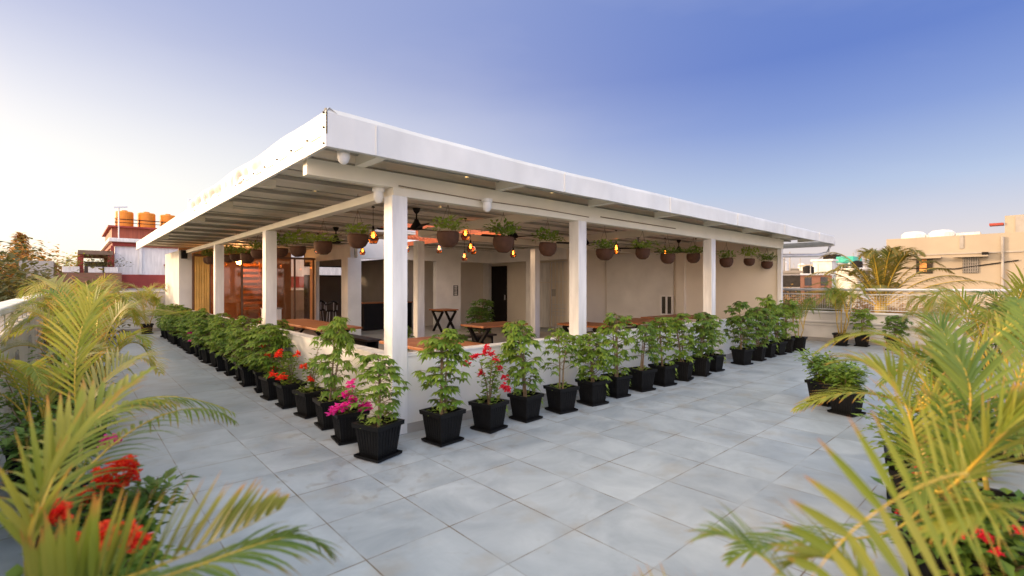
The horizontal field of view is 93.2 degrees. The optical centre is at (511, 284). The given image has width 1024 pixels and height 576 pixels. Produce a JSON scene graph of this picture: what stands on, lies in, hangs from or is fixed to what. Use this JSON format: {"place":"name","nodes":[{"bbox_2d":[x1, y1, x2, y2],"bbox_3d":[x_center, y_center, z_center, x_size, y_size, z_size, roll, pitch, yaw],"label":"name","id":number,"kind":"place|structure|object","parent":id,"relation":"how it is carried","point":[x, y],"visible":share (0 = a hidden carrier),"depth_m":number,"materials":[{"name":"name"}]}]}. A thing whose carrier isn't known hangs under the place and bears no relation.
{"place":"outdoors","nodes":[
{"label":"outdoors","id":0,"kind":"place"},
{"bbox_2d":[0,0,1023,271],"label":"sky","id":1,"kind":"structure","parent":0,"point":[860,123],"materials":[{"name":"blue"}]},
{"bbox_2d":[783,252,802,299],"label":"distant house","id":2,"kind":"structure","parent":0,"point":[790,277],"depth_m":41.95,"materials":[{"name":"paint"}]},
{"bbox_2d":[800,258,833,305],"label":"distant house","id":3,"kind":"structure","parent":0,"point":[807,282],"depth_m":56.00,"materials":[{"name":"brick"}]},
{"bbox_2d":[836,258,885,311],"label":"distant house","id":4,"kind":"structure","parent":0,"point":[857,263],"depth_m":61.50,"materials":[{"name":"paint"}]},
{"bbox_2d":[886,214,1023,315],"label":"tan building","id":5,"kind":"structure","parent":0,"point":[989,258],"depth_m":26.61,"materials":[{"name":"beige paint"}]},
{"bbox_2d":[963,257,978,272],"bbox_3d":[25.144,-1.068,26.556,0.064,0.849,0.639,0,0,-42],"label":"window","id":6,"kind":"structure","parent":5,"relation":"in","point":[973,261],"depth_m":26.53,"materials":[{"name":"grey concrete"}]},
{"bbox_3d":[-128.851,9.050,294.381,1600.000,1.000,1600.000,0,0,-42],"label":"ground","id":7,"kind":"structure","parent":0,"visible":0},
{"bbox_2d":[0,238,76,290],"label":"broadleaf tree","id":8,"kind":"object","parent":7,"relation":"on","point":[26,255],"visible":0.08,"depth_m":24.10,"materials":[{"name":"green plant"}]},
{"bbox_2d":[0,236,133,346],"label":"broadleaf tree","id":9,"kind":"object","parent":7,"relation":"on","point":[11,287],"visible":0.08,"depth_m":11.98,"materials":[{"name":"green plant"}]},
{"bbox_2d":[19,260,121,291],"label":"neighbour building","id":10,"kind":"structure","parent":7,"relation":"on","point":[80,275],"depth_m":22.69,"materials":[{"name":"red concrete"}]},
{"bbox_2d":[77,250,112,272],"bbox_3d":[-21.305,-1.099,24.703,1.278,1.065,4.500,0,0,-42],"label":"roof shelter","id":11,"kind":"object","parent":10,"relation":"on","point":[83,269],"visible":0.61,"depth_m":23.33,"materials":[{"name":"red paint"}]},
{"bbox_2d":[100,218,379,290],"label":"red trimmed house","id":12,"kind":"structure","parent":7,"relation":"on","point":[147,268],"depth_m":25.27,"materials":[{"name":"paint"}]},
{"bbox_2d":[115,210,133,226],"bbox_3d":[-20.637,-3.498,25.782,0.799,0.955,0.799,0,0,-42],"label":"water tank","id":13,"kind":"object","parent":12,"relation":"on","point":[125,214],"visible":0.69,"depth_m":25.53,"materials":[{"name":"orange plastic"}]},
{"bbox_2d":[137,212,155,227],"bbox_3d":[-19.938,-3.503,26.416,0.816,0.965,0.816,0,0,-42],"label":"water tank","id":14,"kind":"object","parent":12,"relation":"on","point":[147,216],"visible":0.75,"depth_m":26.12,"materials":[{"name":"orange plastic"}]},
{"bbox_2d":[811,259,837,286],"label":"roof stair tower","id":15,"kind":"structure","parent":7,"relation":"on","point":[826,265],"depth_m":59.30,"materials":[{"name":"paint"}]},
{"bbox_2d":[794,287,874,311],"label":"broadleaf tree","id":16,"kind":"object","parent":7,"relation":"on","point":[825,305],"visible":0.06,"depth_m":29.47,"materials":[{"name":"green plant"}]},
{"bbox_2d":[842,295,935,313],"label":"broadleaf tree","id":17,"kind":"object","parent":7,"relation":"on","point":[890,309],"visible":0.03,"depth_m":26.21,"materials":[{"name":"green plant"}]},
{"bbox_2d":[796,245,1006,312],"bbox_3d":[18.363,3.278,24.199,6.820,10.566,6.831,0,0,-4],"label":"coconut palm","id":18,"kind":"object","parent":7,"relation":"on","point":[883,270],"visible":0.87,"depth_m":23.50,"materials":[{"name":"green plant"}]},
{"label":"lower storeys","id":19,"kind":"object","parent":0,"visible":0},
{"bbox_2d":[0,323,1023,575],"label":"terrace floor","id":20,"kind":"structure","parent":19,"relation":"on","point":[626,485],"depth_m":3.90,"materials":[{"name":"tile"}]},
{"bbox_2d":[0,293,48,449],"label":"balustrade wall","id":21,"kind":"structure","parent":20,"relation":"on","point":[19,352],"depth_m":5.95,"materials":[{"name":"paint"}]},
{"bbox_2d":[0,370,91,486],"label":"flowering bush","id":22,"kind":"object","parent":20,"relation":"on","point":[20,405],"visible":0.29,"depth_m":3.79,"materials":[{"name":"green plant"}]},
{"bbox_2d":[0,388,122,517],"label":"flowering bush","id":23,"kind":"object","parent":20,"relation":"on","point":[6,443],"visible":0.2,"depth_m":2.99,"materials":[{"name":"green plant"}]},
{"bbox_2d":[0,341,137,477],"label":"potted palm","id":24,"kind":"object","parent":20,"relation":"on","point":[33,377],"visible":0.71,"depth_m":3.42,"materials":[{"name":"green plant"}]},
{"bbox_2d":[14,277,123,367],"bbox_3d":[-7.024,0.698,7.693,1.396,1.699,1.618,0,0,-32],"label":"potted palm","id":25,"kind":"object","parent":20,"relation":"on","point":[23,291],"visible":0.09,"depth_m":7.54,"materials":[{"name":"green plant"}]},
{"bbox_2d":[6,275,148,419],"bbox_3d":[-5.019,0.712,5.606,1.311,1.672,1.174,0,0,-14],"label":"potted palm","id":26,"kind":"object","parent":20,"relation":"on","point":[91,287],"visible":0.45,"depth_m":5.55,"materials":[{"name":"green plant"}]},
{"bbox_2d":[0,298,160,449],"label":"potted palm","id":27,"kind":"object","parent":20,"relation":"on","point":[121,309],"visible":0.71,"depth_m":4.64,"materials":[{"name":"green plant"}]},
{"bbox_2d":[5,498,191,575],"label":"flowering bush","id":28,"kind":"object","parent":20,"relation":"on","point":[58,511],"visible":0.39,"depth_m":1.64,"materials":[{"name":"red plant"}]},
{"bbox_2d":[0,454,198,575],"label":"flowering bush","id":29,"kind":"object","parent":20,"relation":"on","point":[111,492],"visible":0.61,"depth_m":2.13,"materials":[{"name":"green plant"}]},
{"bbox_2d":[25,291,182,397],"bbox_3d":[-5.683,0.812,6.772,1.764,1.471,1.774,0,0,-42],"label":"potted palm","id":30,"kind":"object","parent":20,"relation":"on","point":[125,297],"visible":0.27,"depth_m":6.47,"materials":[{"name":"green plant"}]},
{"bbox_2d":[22,273,185,388],"bbox_3d":[-5.361,0.695,6.257,2.045,1.706,0.828,0,0,-13],"label":"potted palm","id":31,"kind":"object","parent":20,"relation":"on","point":[52,283],"visible":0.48,"depth_m":6.24,"materials":[{"name":"green plant"}]},
{"bbox_2d":[26,280,235,547],"bbox_3d":[-2.232,0.752,2.802,0.801,1.592,0.827,0,0,25],"label":"potted palm","id":32,"kind":"object","parent":20,"relation":"on","point":[89,315],"visible":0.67,"depth_m":2.74,"materials":[{"name":"green plant"}]},
{"bbox_2d":[123,283,168,333],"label":"potted palm","id":33,"kind":"object","parent":20,"relation":"on","point":[152,299],"visible":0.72,"depth_m":15.30,"materials":[{"name":"green plant"}]},
{"bbox_2d":[0,366,344,575],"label":"potted palm","id":34,"kind":"object","parent":20,"relation":"on","point":[51,554],"visible":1,"depth_m":1.33,"materials":[{"name":"green plant"}]},
{"bbox_2d":[175,316,198,353],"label":"potted shrub","id":35,"kind":"object","parent":20,"relation":"on","point":[190,349],"visible":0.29,"depth_m":10.81,"materials":[{"name":"green plant"}]},
{"bbox_2d":[185,316,214,359],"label":"potted shrub","id":36,"kind":"object","parent":20,"relation":"on","point":[194,324],"visible":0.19,"depth_m":9.99,"materials":[{"name":"green plant"}]},
{"bbox_2d":[188,313,218,363],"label":"potted shrub","id":37,"kind":"object","parent":20,"relation":"on","point":[204,350],"visible":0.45,"depth_m":9.52,"materials":[{"name":"green plant"}]},
{"bbox_2d":[107,290,303,332],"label":"parapet wall","id":38,"kind":"structure","parent":20,"relation":"on","point":[299,305],"depth_m":16.23,"materials":[{"name":"paint"}]},
{"bbox_2d":[199,313,233,366],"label":"potted shrub","id":39,"kind":"object","parent":20,"relation":"on","point":[213,361],"visible":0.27,"depth_m":9.17,"materials":[{"name":"green plant"}]},
{"bbox_2d":[205,319,239,371],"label":"potted shrub","id":40,"kind":"object","parent":20,"relation":"on","point":[220,359],"visible":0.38,"depth_m":8.68,"materials":[{"name":"green plant"}]},
{"bbox_2d":[213,324,249,375],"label":"potted shrub","id":41,"kind":"object","parent":20,"relation":"on","point":[228,364],"visible":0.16,"depth_m":8.25,"materials":[{"name":"green plant"}]},
{"bbox_2d":[224,315,262,380],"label":"potted shrub","id":42,"kind":"object","parent":20,"relation":"on","point":[252,321],"visible":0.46,"depth_m":7.91,"materials":[{"name":"green plant"}]},
{"bbox_2d":[223,326,265,386],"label":"potted shrub","id":43,"kind":"object","parent":20,"relation":"on","point":[248,377],"visible":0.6,"depth_m":7.38,"materials":[{"name":"green plant"}]},
{"bbox_2d":[240,323,290,392],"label":"potted shrub","id":44,"kind":"object","parent":20,"relation":"on","point":[258,371],"visible":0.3,"depth_m":7.04,"materials":[{"name":"green plant"}]},
{"bbox_2d":[244,325,297,400],"bbox_3d":[-3.301,1.046,6.630,0.704,1.003,0.596,0,0,-42],"label":"potted shrub","id":45,"kind":"object","parent":20,"relation":"on","point":[273,337],"visible":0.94,"depth_m":6.51,"materials":[{"name":"green plant"}]},
{"bbox_2d":[268,348,306,408],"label":"potted shrub","id":46,"kind":"object","parent":20,"relation":"on","point":[285,396],"visible":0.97,"depth_m":6.12,"materials":[{"name":"green plant"}]},
{"bbox_2d":[292,345,329,418],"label":"potted shrub","id":47,"kind":"object","parent":20,"relation":"on","point":[305,405],"visible":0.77,"depth_m":5.68,"materials":[{"name":"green plant"}]},
{"bbox_2d":[308,316,359,430],"bbox_3d":[-1.956,0.940,5.290,0.560,1.216,0.551,0,0,-42],"label":"potted shrub","id":48,"kind":"object","parent":20,"relation":"on","point":[325,401],"visible":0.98,"depth_m":5.20,"materials":[{"name":"green plant"}]},
{"bbox_2d":[325,378,372,445],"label":"potted shrub","id":49,"kind":"object","parent":20,"relation":"on","point":[344,416],"visible":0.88,"depth_m":4.73,"materials":[{"name":"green plant"}]},
{"bbox_2d":[347,353,411,462],"bbox_3d":[-1.193,1.088,4.421,0.534,0.920,0.478,0,0,23],"label":"potted shrub","id":50,"kind":"object","parent":20,"relation":"on","point":[377,434],"visible":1,"depth_m":4.32,"materials":[{"name":"green plant"}]},
{"bbox_2d":[410,328,473,446],"bbox_3d":[-0.701,0.986,4.825,0.644,1.124,0.562,0,0,-42],"label":"potted shrub","id":51,"kind":"object","parent":20,"relation":"on","point":[442,421],"visible":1,"depth_m":4.72,"materials":[{"name":"green plant"}]},
{"bbox_2d":[136,107,834,434],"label":"restaurant pavilion","id":52,"kind":"structure","parent":20,"relation":"on","point":[303,179],"depth_m":8.82,"materials":[{"name":"white paint"}]},
{"bbox_2d":[195,257,209,313],"bbox_3d":[-9.184,0.330,14.354,0.380,2.320,0.024,0,0,-42],"label":"curtain","id":53,"kind":"object","parent":52,"relation":"hanging from","point":[202,284],"visible":0.53,"depth_m":14.35,"materials":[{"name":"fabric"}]},
{"bbox_2d":[243,262,262,321],"bbox_3d":[-8.706,0.360,16.692,1.099,2.320,0.100,0,0,-42],"label":"slatted screen","id":54,"kind":"object","parent":52,"relation":"on","point":[259,281],"visible":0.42,"depth_m":16.54,"materials":[{"name":"orange wood"}]},
{"bbox_2d":[280,228,314,256],"bbox_3d":[-3.693,-0.866,8.400,0.626,0.768,0.580,0,0,-42],"label":"hanging planter","id":55,"kind":"object","parent":52,"relation":"hanging from","point":[297,251],"visible":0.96,"depth_m":8.30,"materials":[{"name":"brown plant"}]},
{"bbox_2d":[282,319,361,338],"bbox_3d":[-4.158,1.174,10.083,0.796,0.747,3.000,0,0,-42],"label":"dining table","id":56,"kind":"object","parent":52,"relation":"on","point":[304,324],"visible":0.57,"depth_m":9.76,"materials":[{"name":"brown wood"}]},
{"bbox_2d":[302,221,342,254],"bbox_3d":[-2.930,-0.860,7.561,0.655,0.780,0.646,0,0,-42],"label":"hanging planter","id":57,"kind":"object","parent":52,"relation":"hanging from","point":[324,247],"visible":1,"depth_m":7.47,"materials":[{"name":"brown ceramic"}]},
{"bbox_2d":[320,331,381,348],"bbox_3d":[-3.569,1.310,10.550,0.300,0.440,2.500,0,0,-42],"label":"bench","id":58,"kind":"object","parent":52,"relation":"on","point":[371,342],"visible":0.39,"depth_m":9.83,"materials":[{"name":"brown wood"}]},
{"bbox_2d":[340,211,374,248],"bbox_3d":[-2.099,-0.873,6.625,0.466,0.753,0.488,0,0,-28],"label":"hanging planter","id":59,"kind":"object","parent":52,"relation":"hanging from","point":[357,241],"visible":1,"depth_m":6.55,"materials":[{"name":"brown ceramic"}]},
{"bbox_2d":[361,301,412,330],"bbox_3d":[-4.433,1.055,16.857,1.860,0.930,0.660,0,0,-42],"label":"kitchen counter","id":60,"kind":"object","parent":52,"relation":"on","point":[372,315],"visible":0.48,"depth_m":16.28,"materials":[{"name":"black metal"}]},
{"bbox_2d":[379,336,482,350],"bbox_3d":[-1.116,1.174,6.733,0.896,0.748,1.350,0,0,-42],"label":"dining table","id":61,"kind":"object","parent":52,"relation":"on","point":[412,343],"visible":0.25,"depth_m":6.60,"materials":[{"name":"brown wood"}]},
{"bbox_2d":[429,308,458,331],"bbox_3d":[-2.247,1.173,15.938,0.700,0.746,0.696,0,0,-42],"label":"dining table","id":62,"kind":"object","parent":52,"relation":"on","point":[442,311],"visible":0.98,"depth_m":15.86,"materials":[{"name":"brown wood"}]},
{"bbox_2d":[425,206,468,247],"bbox_3d":[-0.776,-0.854,5.984,0.583,0.791,0.497,0,0,-42],"label":"hanging planter","id":63,"kind":"object","parent":52,"relation":"hanging from","point":[448,239],"visible":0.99,"depth_m":5.88,"materials":[{"name":"brown ceramic"}]},
{"bbox_2d":[465,299,494,343],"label":"potted shrub","id":64,"kind":"object","parent":52,"relation":"on","point":[478,313],"visible":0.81,"depth_m":12.12,"materials":[{"name":"green plant"}]},
{"bbox_2d":[460,321,527,342],"bbox_3d":[-0.357,1.173,9.988,1.200,0.747,0.746,0,0,-42],"label":"dining table","id":65,"kind":"object","parent":52,"relation":"on","point":[486,326],"visible":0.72,"depth_m":9.74,"materials":[{"name":"brown wood"}]},
{"bbox_2d":[491,266,506,321],"bbox_3d":[-0.575,0.390,19.473,0.069,2.280,1.055,0,0,-42],"label":"door","id":66,"kind":"structure","parent":52,"relation":"in","point":[498,273],"depth_m":19.37,"materials":[{"name":"black wood"}]},
{"bbox_2d":[481,212,521,252],"bbox_3d":[-0.136,-0.843,6.586,0.572,0.815,0.560,0,0,0],"label":"hanging planter","id":67,"kind":"object","parent":52,"relation":"hanging from","point":[503,244],"visible":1,"depth_m":6.50,"materials":[{"name":"brown plant"}]},
{"bbox_2d":[540,283,549,326],"bbox_3d":[1.098,0.730,17.652,0.039,1.600,0.758,0,0,-42],"label":"cupboard door","id":68,"kind":"structure","parent":52,"relation":"in","point":[544,287],"depth_m":17.52,"materials":[{"name":"white paint"}]},
{"bbox_2d":[531,221,564,255],"bbox_3d":[0.541,-0.837,7.212,0.616,0.827,0.522,0,0,-42],"label":"hanging planter","id":69,"kind":"object","parent":52,"relation":"hanging from","point":[547,248],"visible":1,"depth_m":7.08,"materials":[{"name":"brown ceramic"}]},
{"bbox_2d":[551,261,566,328],"bbox_3d":[1.853,0.361,16.428,0.070,2.318,1.443,0,0,-42],"label":"grille door","id":70,"kind":"structure","parent":52,"relation":"in","point":[553,291],"depth_m":16.80,"materials":[{"name":"brown"}]},
{"bbox_2d":[590,229,618,259],"bbox_3d":[1.588,-0.830,8.104,0.568,0.841,0.583,0,0,-42],"label":"hanging planter","id":71,"kind":"object","parent":52,"relation":"hanging from","point":[603,252],"visible":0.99,"depth_m":8.02,"materials":[{"name":"brown plant"}]},
{"bbox_2d":[626,231,659,258],"bbox_3d":[2.421,-0.857,8.866,0.646,0.786,0.580,0,0,32],"label":"hanging planter","id":72,"kind":"object","parent":52,"relation":"hanging from","point":[643,252],"visible":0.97,"depth_m":8.78,"materials":[{"name":"brown ceramic"}]},
{"bbox_2d":[660,295,673,314],"bbox_3d":[4.681,0.618,14.665,0.032,0.620,0.444,0,0,-42],"label":"window unit","id":73,"kind":"structure","parent":52,"relation":"attached to","point":[666,304],"depth_m":14.65,"materials":[{"name":"white paint"}]},
{"bbox_2d":[653,237,682,263],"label":"hanging planter","id":74,"kind":"object","parent":52,"relation":"hanging from","point":[666,258],"visible":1,"depth_m":9.37,"materials":[{"name":"brown plant"}]},
{"bbox_2d":[677,238,702,262],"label":"hanging planter","id":75,"kind":"object","parent":52,"relation":"hanging from","point":[693,257],"visible":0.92,"depth_m":10.06,"materials":[{"name":"brown ceramic"}]},
{"bbox_2d":[463,344,511,433],"bbox_3d":[-0.223,1.092,5.191,0.496,0.913,0.452,0,0,-42],"label":"potted shrub","id":76,"kind":"object","parent":20,"relation":"on","point":[488,412],"visible":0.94,"depth_m":5.16,"materials":[{"name":"green plant"}]},
{"bbox_2d":[499,320,544,422],"bbox_3d":[0.091,0.976,5.567,0.572,1.145,0.618,0,0,14],"label":"potted shrub","id":77,"kind":"object","parent":20,"relation":"on","point":[525,403],"visible":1,"depth_m":5.49,"materials":[{"name":"green plant"}]},
{"bbox_2d":[540,327,582,413],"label":"potted shrub","id":78,"kind":"object","parent":20,"relation":"on","point":[561,397],"visible":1,"depth_m":5.91,"materials":[{"name":"green plant"}]},
{"bbox_2d":[570,332,613,406],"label":"potted shrub","id":79,"kind":"object","parent":20,"relation":"on","point":[593,391],"visible":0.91,"depth_m":6.25,"materials":[{"name":"green plant"}]},
{"bbox_2d":[595,312,636,398],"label":"potted shrub","id":80,"kind":"object","parent":20,"relation":"on","point":[618,385],"visible":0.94,"depth_m":6.68,"materials":[{"name":"green plant"}]},
{"bbox_2d":[627,321,660,391],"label":"potted shrub","id":81,"kind":"object","parent":20,"relation":"on","point":[642,379],"visible":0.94,"depth_m":7.08,"materials":[{"name":"green plant"}]},
{"bbox_2d":[642,316,680,386],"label":"potted shrub","id":82,"kind":"object","parent":20,"relation":"on","point":[665,373],"visible":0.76,"depth_m":7.43,"materials":[{"name":"green plant"}]},
{"bbox_2d":[663,313,697,380],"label":"potted shrub","id":83,"kind":"object","parent":20,"relation":"on","point":[685,368],"visible":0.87,"depth_m":7.84,"materials":[{"name":"green plant"}]},
{"bbox_2d":[688,312,719,376],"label":"potted shrub","id":84,"kind":"object","parent":20,"relation":"on","point":[701,364],"visible":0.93,"depth_m":8.19,"materials":[{"name":"green plant"}]},
{"bbox_2d":[698,312,727,371],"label":"potted shrub","id":85,"kind":"object","parent":20,"relation":"on","point":[716,363],"visible":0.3,"depth_m":8.66,"materials":[{"name":"green plant"}]},
{"bbox_2d":[723,301,761,364],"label":"potted shrub","id":86,"kind":"object","parent":20,"relation":"on","point":[741,355],"visible":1,"depth_m":9.41,"materials":[{"name":"green plant"}]},
{"bbox_2d":[632,500,873,575],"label":"potted palm","id":87,"kind":"object","parent":20,"relation":"on","point":[805,551],"visible":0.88,"depth_m":1.18,"materials":[{"name":"green plant"}]},
{"bbox_2d":[742,306,776,360],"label":"potted shrub","id":88,"kind":"object","parent":20,"relation":"on","point":[759,351],"visible":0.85,"depth_m":9.86,"materials":[{"name":"green plant"}]},
{"bbox_2d":[755,294,780,357],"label":"potted shrub","id":89,"kind":"object","parent":20,"relation":"on","point":[771,305],"visible":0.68,"depth_m":10.28,"materials":[{"name":"green plant"}]},
{"bbox_2d":[764,303,790,354],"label":"potted shrub","id":90,"kind":"object","parent":20,"relation":"on","point":[781,345],"visible":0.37,"depth_m":10.71,"materials":[{"name":"green plant"}]},
{"bbox_2d":[775,300,798,352],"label":"potted shrub","id":91,"kind":"object","parent":20,"relation":"on","point":[790,340],"visible":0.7,"depth_m":11.03,"materials":[{"name":"green plant"}]},
{"bbox_2d":[781,296,819,350],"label":"potted palm","id":92,"kind":"object","parent":20,"relation":"on","point":[800,343],"visible":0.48,"depth_m":11.37,"materials":[{"name":"green plant"}]},
{"bbox_2d":[793,348,859,406],"bbox_3d":[4.078,1.194,6.289,0.575,0.708,0.768,0,0,-42],"label":"potted bush","id":93,"kind":"object","parent":20,"relation":"on","point":[816,382],"visible":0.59,"depth_m":6.30,"materials":[{"name":"green plant"}]},
{"bbox_2d":[806,276,879,345],"bbox_3d":[8.452,0.644,12.461,1.435,1.807,1.286,0,0,15],"label":"potted palm","id":94,"kind":"object","parent":20,"relation":"on","point":[834,292],"visible":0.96,"depth_m":12.36,"materials":[{"name":"green plant"}]},
{"bbox_2d":[812,359,875,416],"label":"potted bush","id":95,"kind":"object","parent":20,"relation":"on","point":[846,406],"visible":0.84,"depth_m":5.75,"materials":[{"name":"green plant"}]},
{"bbox_2d":[849,308,878,346],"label":"potted shrub","id":96,"kind":"object","parent":20,"relation":"on","point":[859,342],"visible":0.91,"depth_m":12.09,"materials":[{"name":"green plant"}]},
{"bbox_2d":[720,297,1023,575],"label":"potted palm","id":97,"kind":"object","parent":20,"relation":"on","point":[1009,413],"visible":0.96,"depth_m":1.49,"materials":[{"name":"green plant"}]},
{"bbox_2d":[880,315,913,350],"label":"potted shrub","id":98,"kind":"object","parent":20,"relation":"on","point":[899,324],"visible":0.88,"depth_m":11.36,"materials":[{"name":"green plant"}]},
{"bbox_2d":[783,310,1023,356],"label":"parapet wall","id":99,"kind":"structure","parent":20,"relation":"on","point":[822,326],"depth_m":12.92,"materials":[{"name":"paint"}]},
{"bbox_2d":[783,288,1020,313],"bbox_3d":[9.565,0.409,12.166,0.068,0.622,7.065,0,0,-42],"label":"railing","id":100,"kind":"object","parent":99,"relation":"on","point":[847,289],"visible":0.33,"depth_m":12.34,"materials":[{"name":"metal"}]},
{"bbox_2d":[790,307,1023,506],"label":"potted palm","id":101,"kind":"object","parent":20,"relation":"on","point":[940,325],"visible":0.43,"depth_m":3.08,"materials":[{"name":"green plant"}]},
{"bbox_2d":[851,389,980,518],"bbox_3d":[2.633,1.162,3.000,1.500,0.771,0.758,0,0,-65],"label":"potted palm","id":102,"kind":"object","parent":20,"relation":"on","point":[892,470],"visible":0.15,"depth_m":3.31,"materials":[{"name":"green plant"}]},
{"bbox_2d":[900,294,985,341],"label":"potted palm","id":103,"kind":"object","parent":20,"relation":"on","point":[946,308],"visible":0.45,"depth_m":10.27,"materials":[{"name":"green plant"}]},
{"bbox_2d":[868,337,1023,560],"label":"potted palm","id":104,"kind":"object","parent":20,"relation":"on","point":[923,495],"visible":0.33,"depth_m":2.46,"materials":[{"name":"green plant"}]},
{"bbox_2d":[869,466,1023,575],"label":"flowering bush","id":105,"kind":"object","parent":20,"relation":"on","point":[965,552],"visible":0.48,"depth_m":2.07,"materials":[{"name":"green plant"}]},
{"bbox_2d":[894,374,1011,482],"bbox_3d":[3.706,1.181,4.030,0.792,0.734,0.833,0,0,-42],"label":"flowering bush","id":106,"kind":"object","parent":20,"relation":"on","point":[977,414],"visible":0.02,"depth_m":3.91,"materials":[{"name":"green plant"}]},
{"bbox_2d":[909,263,1023,462],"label":"potted palm","id":107,"kind":"object","parent":20,"relation":"on","point":[988,314],"visible":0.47,"depth_m":4.34,"materials":[{"name":"green plant"}]},
{"bbox_2d":[948,289,1023,420],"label":"potted palm","id":108,"kind":"object","parent":20,"relation":"on","point":[979,294],"visible":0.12,"depth_m":5.54,"materials":[{"name":"green plant"}]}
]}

